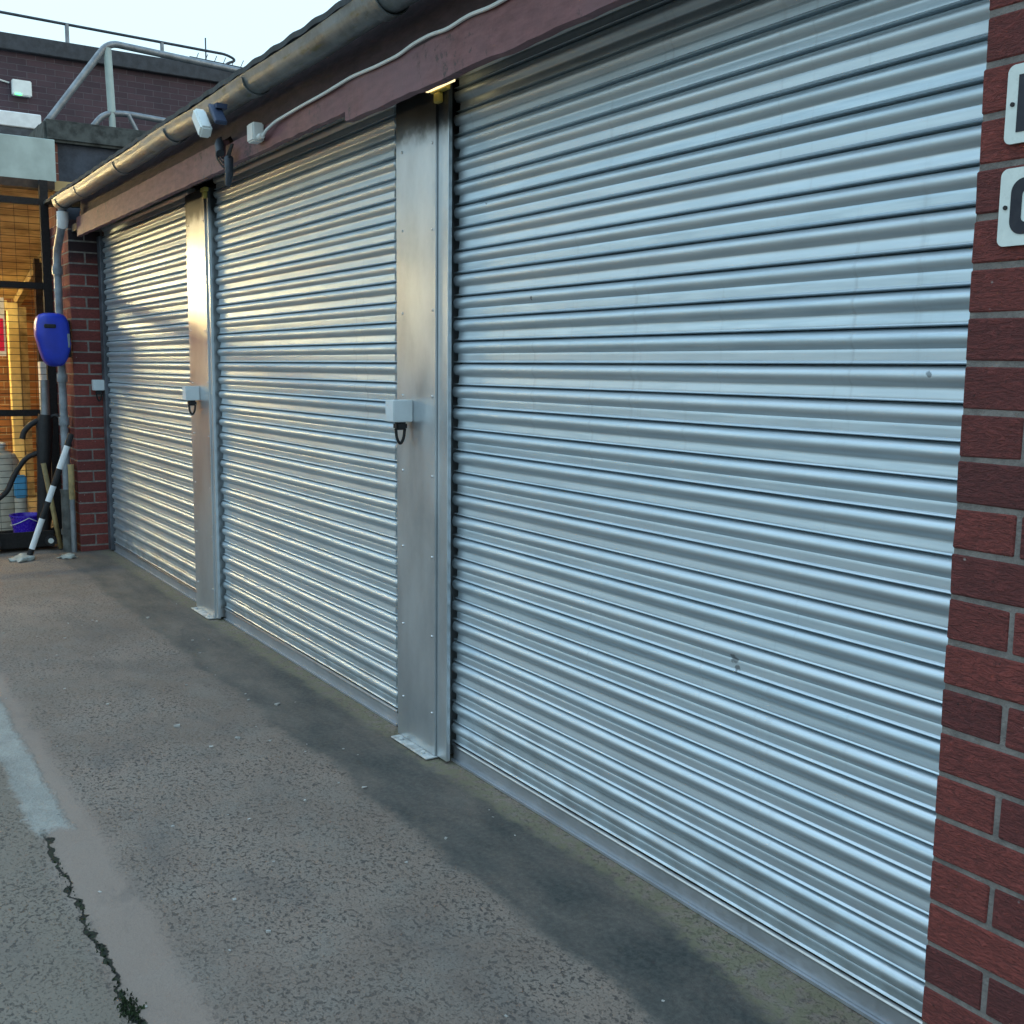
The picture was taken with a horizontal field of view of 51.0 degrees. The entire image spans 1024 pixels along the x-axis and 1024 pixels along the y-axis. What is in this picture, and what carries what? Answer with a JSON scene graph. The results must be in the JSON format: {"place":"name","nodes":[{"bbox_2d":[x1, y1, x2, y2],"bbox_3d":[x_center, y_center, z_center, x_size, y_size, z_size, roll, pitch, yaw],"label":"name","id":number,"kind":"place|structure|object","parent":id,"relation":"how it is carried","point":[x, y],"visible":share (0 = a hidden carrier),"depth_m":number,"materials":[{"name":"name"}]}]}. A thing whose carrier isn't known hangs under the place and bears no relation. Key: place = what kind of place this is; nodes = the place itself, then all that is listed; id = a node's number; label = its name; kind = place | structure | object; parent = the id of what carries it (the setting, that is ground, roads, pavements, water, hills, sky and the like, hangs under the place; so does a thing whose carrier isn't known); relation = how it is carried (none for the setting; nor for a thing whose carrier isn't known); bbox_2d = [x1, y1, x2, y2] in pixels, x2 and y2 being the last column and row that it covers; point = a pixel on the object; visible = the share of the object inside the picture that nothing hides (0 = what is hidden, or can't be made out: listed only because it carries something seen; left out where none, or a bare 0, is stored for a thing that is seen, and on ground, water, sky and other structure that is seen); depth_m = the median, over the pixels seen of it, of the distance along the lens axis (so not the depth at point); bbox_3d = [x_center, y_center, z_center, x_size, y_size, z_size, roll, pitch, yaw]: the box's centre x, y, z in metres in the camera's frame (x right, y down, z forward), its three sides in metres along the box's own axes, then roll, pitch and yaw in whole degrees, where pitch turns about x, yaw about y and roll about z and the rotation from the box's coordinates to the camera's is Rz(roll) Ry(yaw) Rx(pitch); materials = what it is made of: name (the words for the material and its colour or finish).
{"place":"outdoors","nodes":[
{"label":"outdoors","id":0,"kind":"place"},
{"bbox_2d":[13,475,27,512],"bbox_3d":[-3.924,-0.038,8.574,0.096,0.515,0.096,-4,9,-33],"label":"detergent bottle","id":1,"kind":"object","parent":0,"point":[19,494],"visible":0.42,"depth_m":8.53,"materials":[{"name":"plastic"}]},
{"bbox_2d":[0,0,339,66],"label":"sky","id":2,"kind":"structure","parent":0,"point":[244,30],"materials":[{"name":"white"}]},
{"bbox_2d":[0,493,921,1023],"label":"ground","id":3,"kind":"structure","parent":0,"point":[480,915],"depth_m":3.03,"materials":[{"name":"concrete"}]},
{"bbox_2d":[0,442,19,530],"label":"plastic drum","id":4,"kind":"object","parent":3,"relation":"on","point":[12,458],"visible":0.58,"depth_m":8.55,"materials":[{"name":"white plastic"}]},
{"bbox_2d":[4,300,34,496],"bbox_3d":[-5.599,-1.140,10.920,1.275,2.030,0.100,-4,9,-33],"label":"door frame","id":5,"kind":"object","parent":3,"relation":"on","point":[17,386],"visible":0.71,"depth_m":11.15,"materials":[{"name":"yellow paint"}]},
{"bbox_2d":[0,298,38,492],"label":"yard wall","id":6,"kind":"structure","parent":3,"relation":"on","point":[5,425],"depth_m":11.51,"materials":[{"name":"brick"}]},
{"bbox_2d":[0,297,5,355],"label":"notice board","id":7,"kind":"object","parent":6,"relation":"attached to","point":[2,338],"visible":0.9,"depth_m":10.37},
{"bbox_2d":[0,133,71,306],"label":"canopy","id":8,"kind":"object","parent":6,"relation":"attached to","point":[27,163],"visible":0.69,"depth_m":8.52,"materials":[{"name":"wood"}]},
{"bbox_2d":[38,362,46,398],"bbox_3d":[-4.123,-1.018,9.492,0.095,0.620,0.110,-4,9,-33],"label":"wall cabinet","id":9,"kind":"object","parent":6,"relation":"attached to","point":[41,367],"depth_m":9.42,"materials":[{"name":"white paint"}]},
{"bbox_2d":[38,362,46,398],"bbox_3d":[-4.126,-1.018,9.496,0.095,0.620,0.100,-4,9,-33],"label":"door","id":10,"kind":"structure","parent":9,"relation":"in","point":[41,365],"depth_m":9.42,"materials":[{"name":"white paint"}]},
{"bbox_2d":[8,553,34,561],"bbox_3d":[-3.519,0.323,7.704,0.187,0.042,0.202,-4,9,-33],"label":"rag","id":11,"kind":"object","parent":3,"relation":"on","point":[22,557],"visible":1,"depth_m":7.66,"materials":[{"name":"fabric"}]},
{"bbox_2d":[27,433,73,555],"bbox_3d":[-3.344,-0.129,7.773,0.355,0.884,0.041,-4,9,-29],"label":"striped pole","id":12,"kind":"object","parent":11,"relation":"on","point":[50,494],"visible":1,"depth_m":7.76,"materials":[{"name":"black plastic"}]},
{"bbox_2d":[0,530,56,549],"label":"trolley","id":13,"kind":"object","parent":3,"relation":"on","point":[19,540],"visible":1,"depth_m":8.04,"materials":[{"name":"black metal"}]},
{"bbox_2d":[9,512,37,532],"bbox_3d":[-3.746,0.114,8.279,0.244,0.197,0.244,-4,9,-33],"label":"bucket","id":14,"kind":"object","parent":13,"relation":"on","point":[24,521],"visible":0.56,"depth_m":8.19,"materials":[{"name":"purple plastic"}]},
{"bbox_2d":[0,380,71,530],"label":"hose","id":15,"kind":"object","parent":13,"relation":"on","point":[43,422],"visible":0.85,"depth_m":8.10,"materials":[{"name":"black rubber"}]},
{"bbox_2d":[0,180,62,539],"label":"gate","id":16,"kind":"structure","parent":3,"relation":"on","point":[45,285],"depth_m":8.32,"materials":[{"name":"black metal"}]},
{"bbox_2d":[32,258,51,481],"bbox_3d":[-4.444,-1.187,10.166,0.070,2.370,0.100,-4,9,-33],"label":"timber post","id":17,"kind":"object","parent":3,"relation":"on","point":[38,302],"visible":0.21,"depth_m":10.01,"materials":[{"name":"wood"}]},
{"bbox_2d":[41,463,62,548],"bbox_3d":[-3.480,-0.045,8.117,0.139,0.656,0.041,-1,8,-9],"label":"timber plank","id":18,"kind":"object","parent":3,"relation":"on","point":[52,508],"visible":1,"depth_m":8.11,"materials":[{"name":"brown wood"}]},
{"bbox_2d":[57,553,76,558],"bbox_3d":[-3.238,0.318,7.820,0.129,0.028,0.121,5,9,31],"label":"rag","id":19,"kind":"object","parent":3,"relation":"on","point":[68,556],"visible":1,"depth_m":7.79,"materials":[{"name":"fabric"}]},
{"bbox_2d":[28,118,145,228],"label":"wall","id":20,"kind":"structure","parent":3,"relation":"on","point":[82,149],"depth_m":8.56,"materials":[{"name":"concrete"}]},
{"bbox_2d":[54,861,146,1023],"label":"moss","id":21,"kind":"object","parent":3,"relation":"on","point":[132,1010],"visible":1,"depth_m":2.36,"materials":[{"name":"plant"}]},
{"bbox_2d":[0,31,232,135],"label":"brick building","id":22,"kind":"structure","parent":3,"relation":"on","point":[50,70],"depth_m":14.63,"materials":[{"name":"red brick"}]},
{"bbox_2d":[11,79,31,97],"bbox_3d":[-6.477,-5.594,14.163,0.240,0.200,0.097,-4,9,-33],"label":"alarm box","id":23,"kind":"object","parent":22,"relation":"attached to","point":[21,88],"visible":1,"depth_m":14.13,"materials":[{"name":"white plastic"}]},
{"bbox_2d":[0,10,234,64],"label":"roof rail","id":24,"kind":"object","parent":22,"relation":"on","point":[67,25],"visible":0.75,"depth_m":15.18,"materials":[{"name":"grey metal"}]},
{"bbox_2d":[189,38,243,67],"bbox_3d":[-4.228,-6.900,16.733,1.601,0.760,0.245,-4,9,-33],"label":"aerial","id":25,"kind":"object","parent":22,"relation":"attached to","point":[206,55],"visible":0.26,"depth_m":16.43,"materials":[{"name":"grey metal"}]},
{"bbox_2d":[2,613,664,1017],"bbox_3d":[-1.234,0.875,3.925,1.528,0.012,5.242,-4,9,-33],"label":"grit","id":26,"kind":"object","parent":3,"relation":"on","point":[248,819],"visible":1,"depth_m":3.92,"materials":[{"name":"stone"}]},
{"bbox_2d":[43,0,1023,1023],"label":"garage building","id":27,"kind":"structure","parent":3,"relation":"on","point":[673,522],"depth_m":2.88,"materials":[{"name":"silver metal"}]},
{"bbox_2d":[34,313,71,366],"bbox_3d":[-3.333,-1.250,7.788,0.244,0.384,0.175,-4,9,-33],"label":"hose reel case","id":28,"kind":"object","parent":27,"relation":"attached to","point":[52,333],"visible":1,"depth_m":7.72,"materials":[{"name":"blue plastic"}]},
{"bbox_2d":[68,464,76,551],"bbox_3d":[-3.293,-0.027,8.038,0.043,0.660,0.043,-4,9,-33],"label":"conduit","id":29,"kind":"object","parent":27,"relation":"attached to","point":[71,480],"visible":1,"depth_m":8.02,"materials":[{"name":"brown wood"}]},
{"bbox_2d":[92,380,104,401],"bbox_3d":[-3.077,-0.902,7.973,0.078,0.161,0.082,-4,9,-33],"label":"lock box","id":30,"kind":"object","parent":27,"relation":"attached to","point":[98,386],"visible":1,"depth_m":7.94,"materials":[{"name":"paint"}]},
{"bbox_2d":[182,386,199,414],"bbox_3d":[-1.788,-0.620,5.969,0.078,0.161,0.082,-4,9,-33],"label":"lock box","id":31,"kind":"object","parent":27,"relation":"attached to","point":[191,394],"visible":1,"depth_m":5.94,"materials":[{"name":"paint"}]},
{"bbox_2d":[192,102,226,137],"bbox_3d":[-1.240,-1.610,4.418,0.100,0.130,0.207,-4,9,-33],"label":"security camera","id":32,"kind":"object","parent":27,"relation":"attached to","point":[202,124],"visible":1,"depth_m":4.39,"materials":[{"name":"white plastic"}]},
{"bbox_2d":[215,137,233,185],"bbox_3d":[-1.289,-1.558,4.759,0.067,0.237,0.236,-4,9,-33],"label":"camera mount","id":33,"kind":"object","parent":27,"relation":"attached to","point":[220,152],"visible":1,"depth_m":4.71,"materials":[{"name":"black metal"}]},
{"bbox_2d":[247,122,264,143],"bbox_3d":[-1.049,-1.563,4.413,0.049,0.075,0.115,-4,9,-33],"label":"junction box","id":34,"kind":"object","parent":27,"relation":"attached to","point":[255,130],"visible":1,"depth_m":4.40,"materials":[{"name":"white plastic"}]},
{"bbox_2d":[262,0,506,136],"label":"cable","id":35,"kind":"object","parent":27,"relation":"attached to","point":[449,27],"visible":1,"depth_m":3.41,"materials":[{"name":"white plastic"}]},
{"bbox_2d":[385,400,412,444],"bbox_3d":[-0.412,-0.324,3.876,0.078,0.161,0.082,-4,9,-33],"label":"lock box","id":36,"kind":"object","parent":27,"relation":"attached to","point":[399,413],"visible":1,"depth_m":3.85,"materials":[{"name":"paint"}]},
{"bbox_2d":[997,166,1023,246],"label":"letter plate","id":37,"kind":"object","parent":27,"relation":"attached to","point":[1010,231],"visible":1,"depth_m":1.72,"materials":[{"name":"white plastic"}]},
{"bbox_2d":[1004,63,1023,144],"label":"letter plate","id":38,"kind":"object","parent":27,"relation":"attached to","point":[1014,126],"visible":1,"depth_m":1.71,"materials":[{"name":"white plastic"}]},
{"bbox_3d":[-2.639,-2.040,12.812,6.200,3.400,4.580,-4,9,-33],"label":"flat roof","id":39,"kind":"object","parent":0,"visible":0},
{"bbox_2d":[43,41,239,129],"bbox_3d":[-2.982,-3.953,10.717,3.407,1.140,0.104,-4,9,-33],"label":"guard rail","id":40,"kind":"object","parent":39,"relation":"on","point":[112,112],"visible":0.56,"depth_m":10.17,"materials":[{"name":"grey metal"}]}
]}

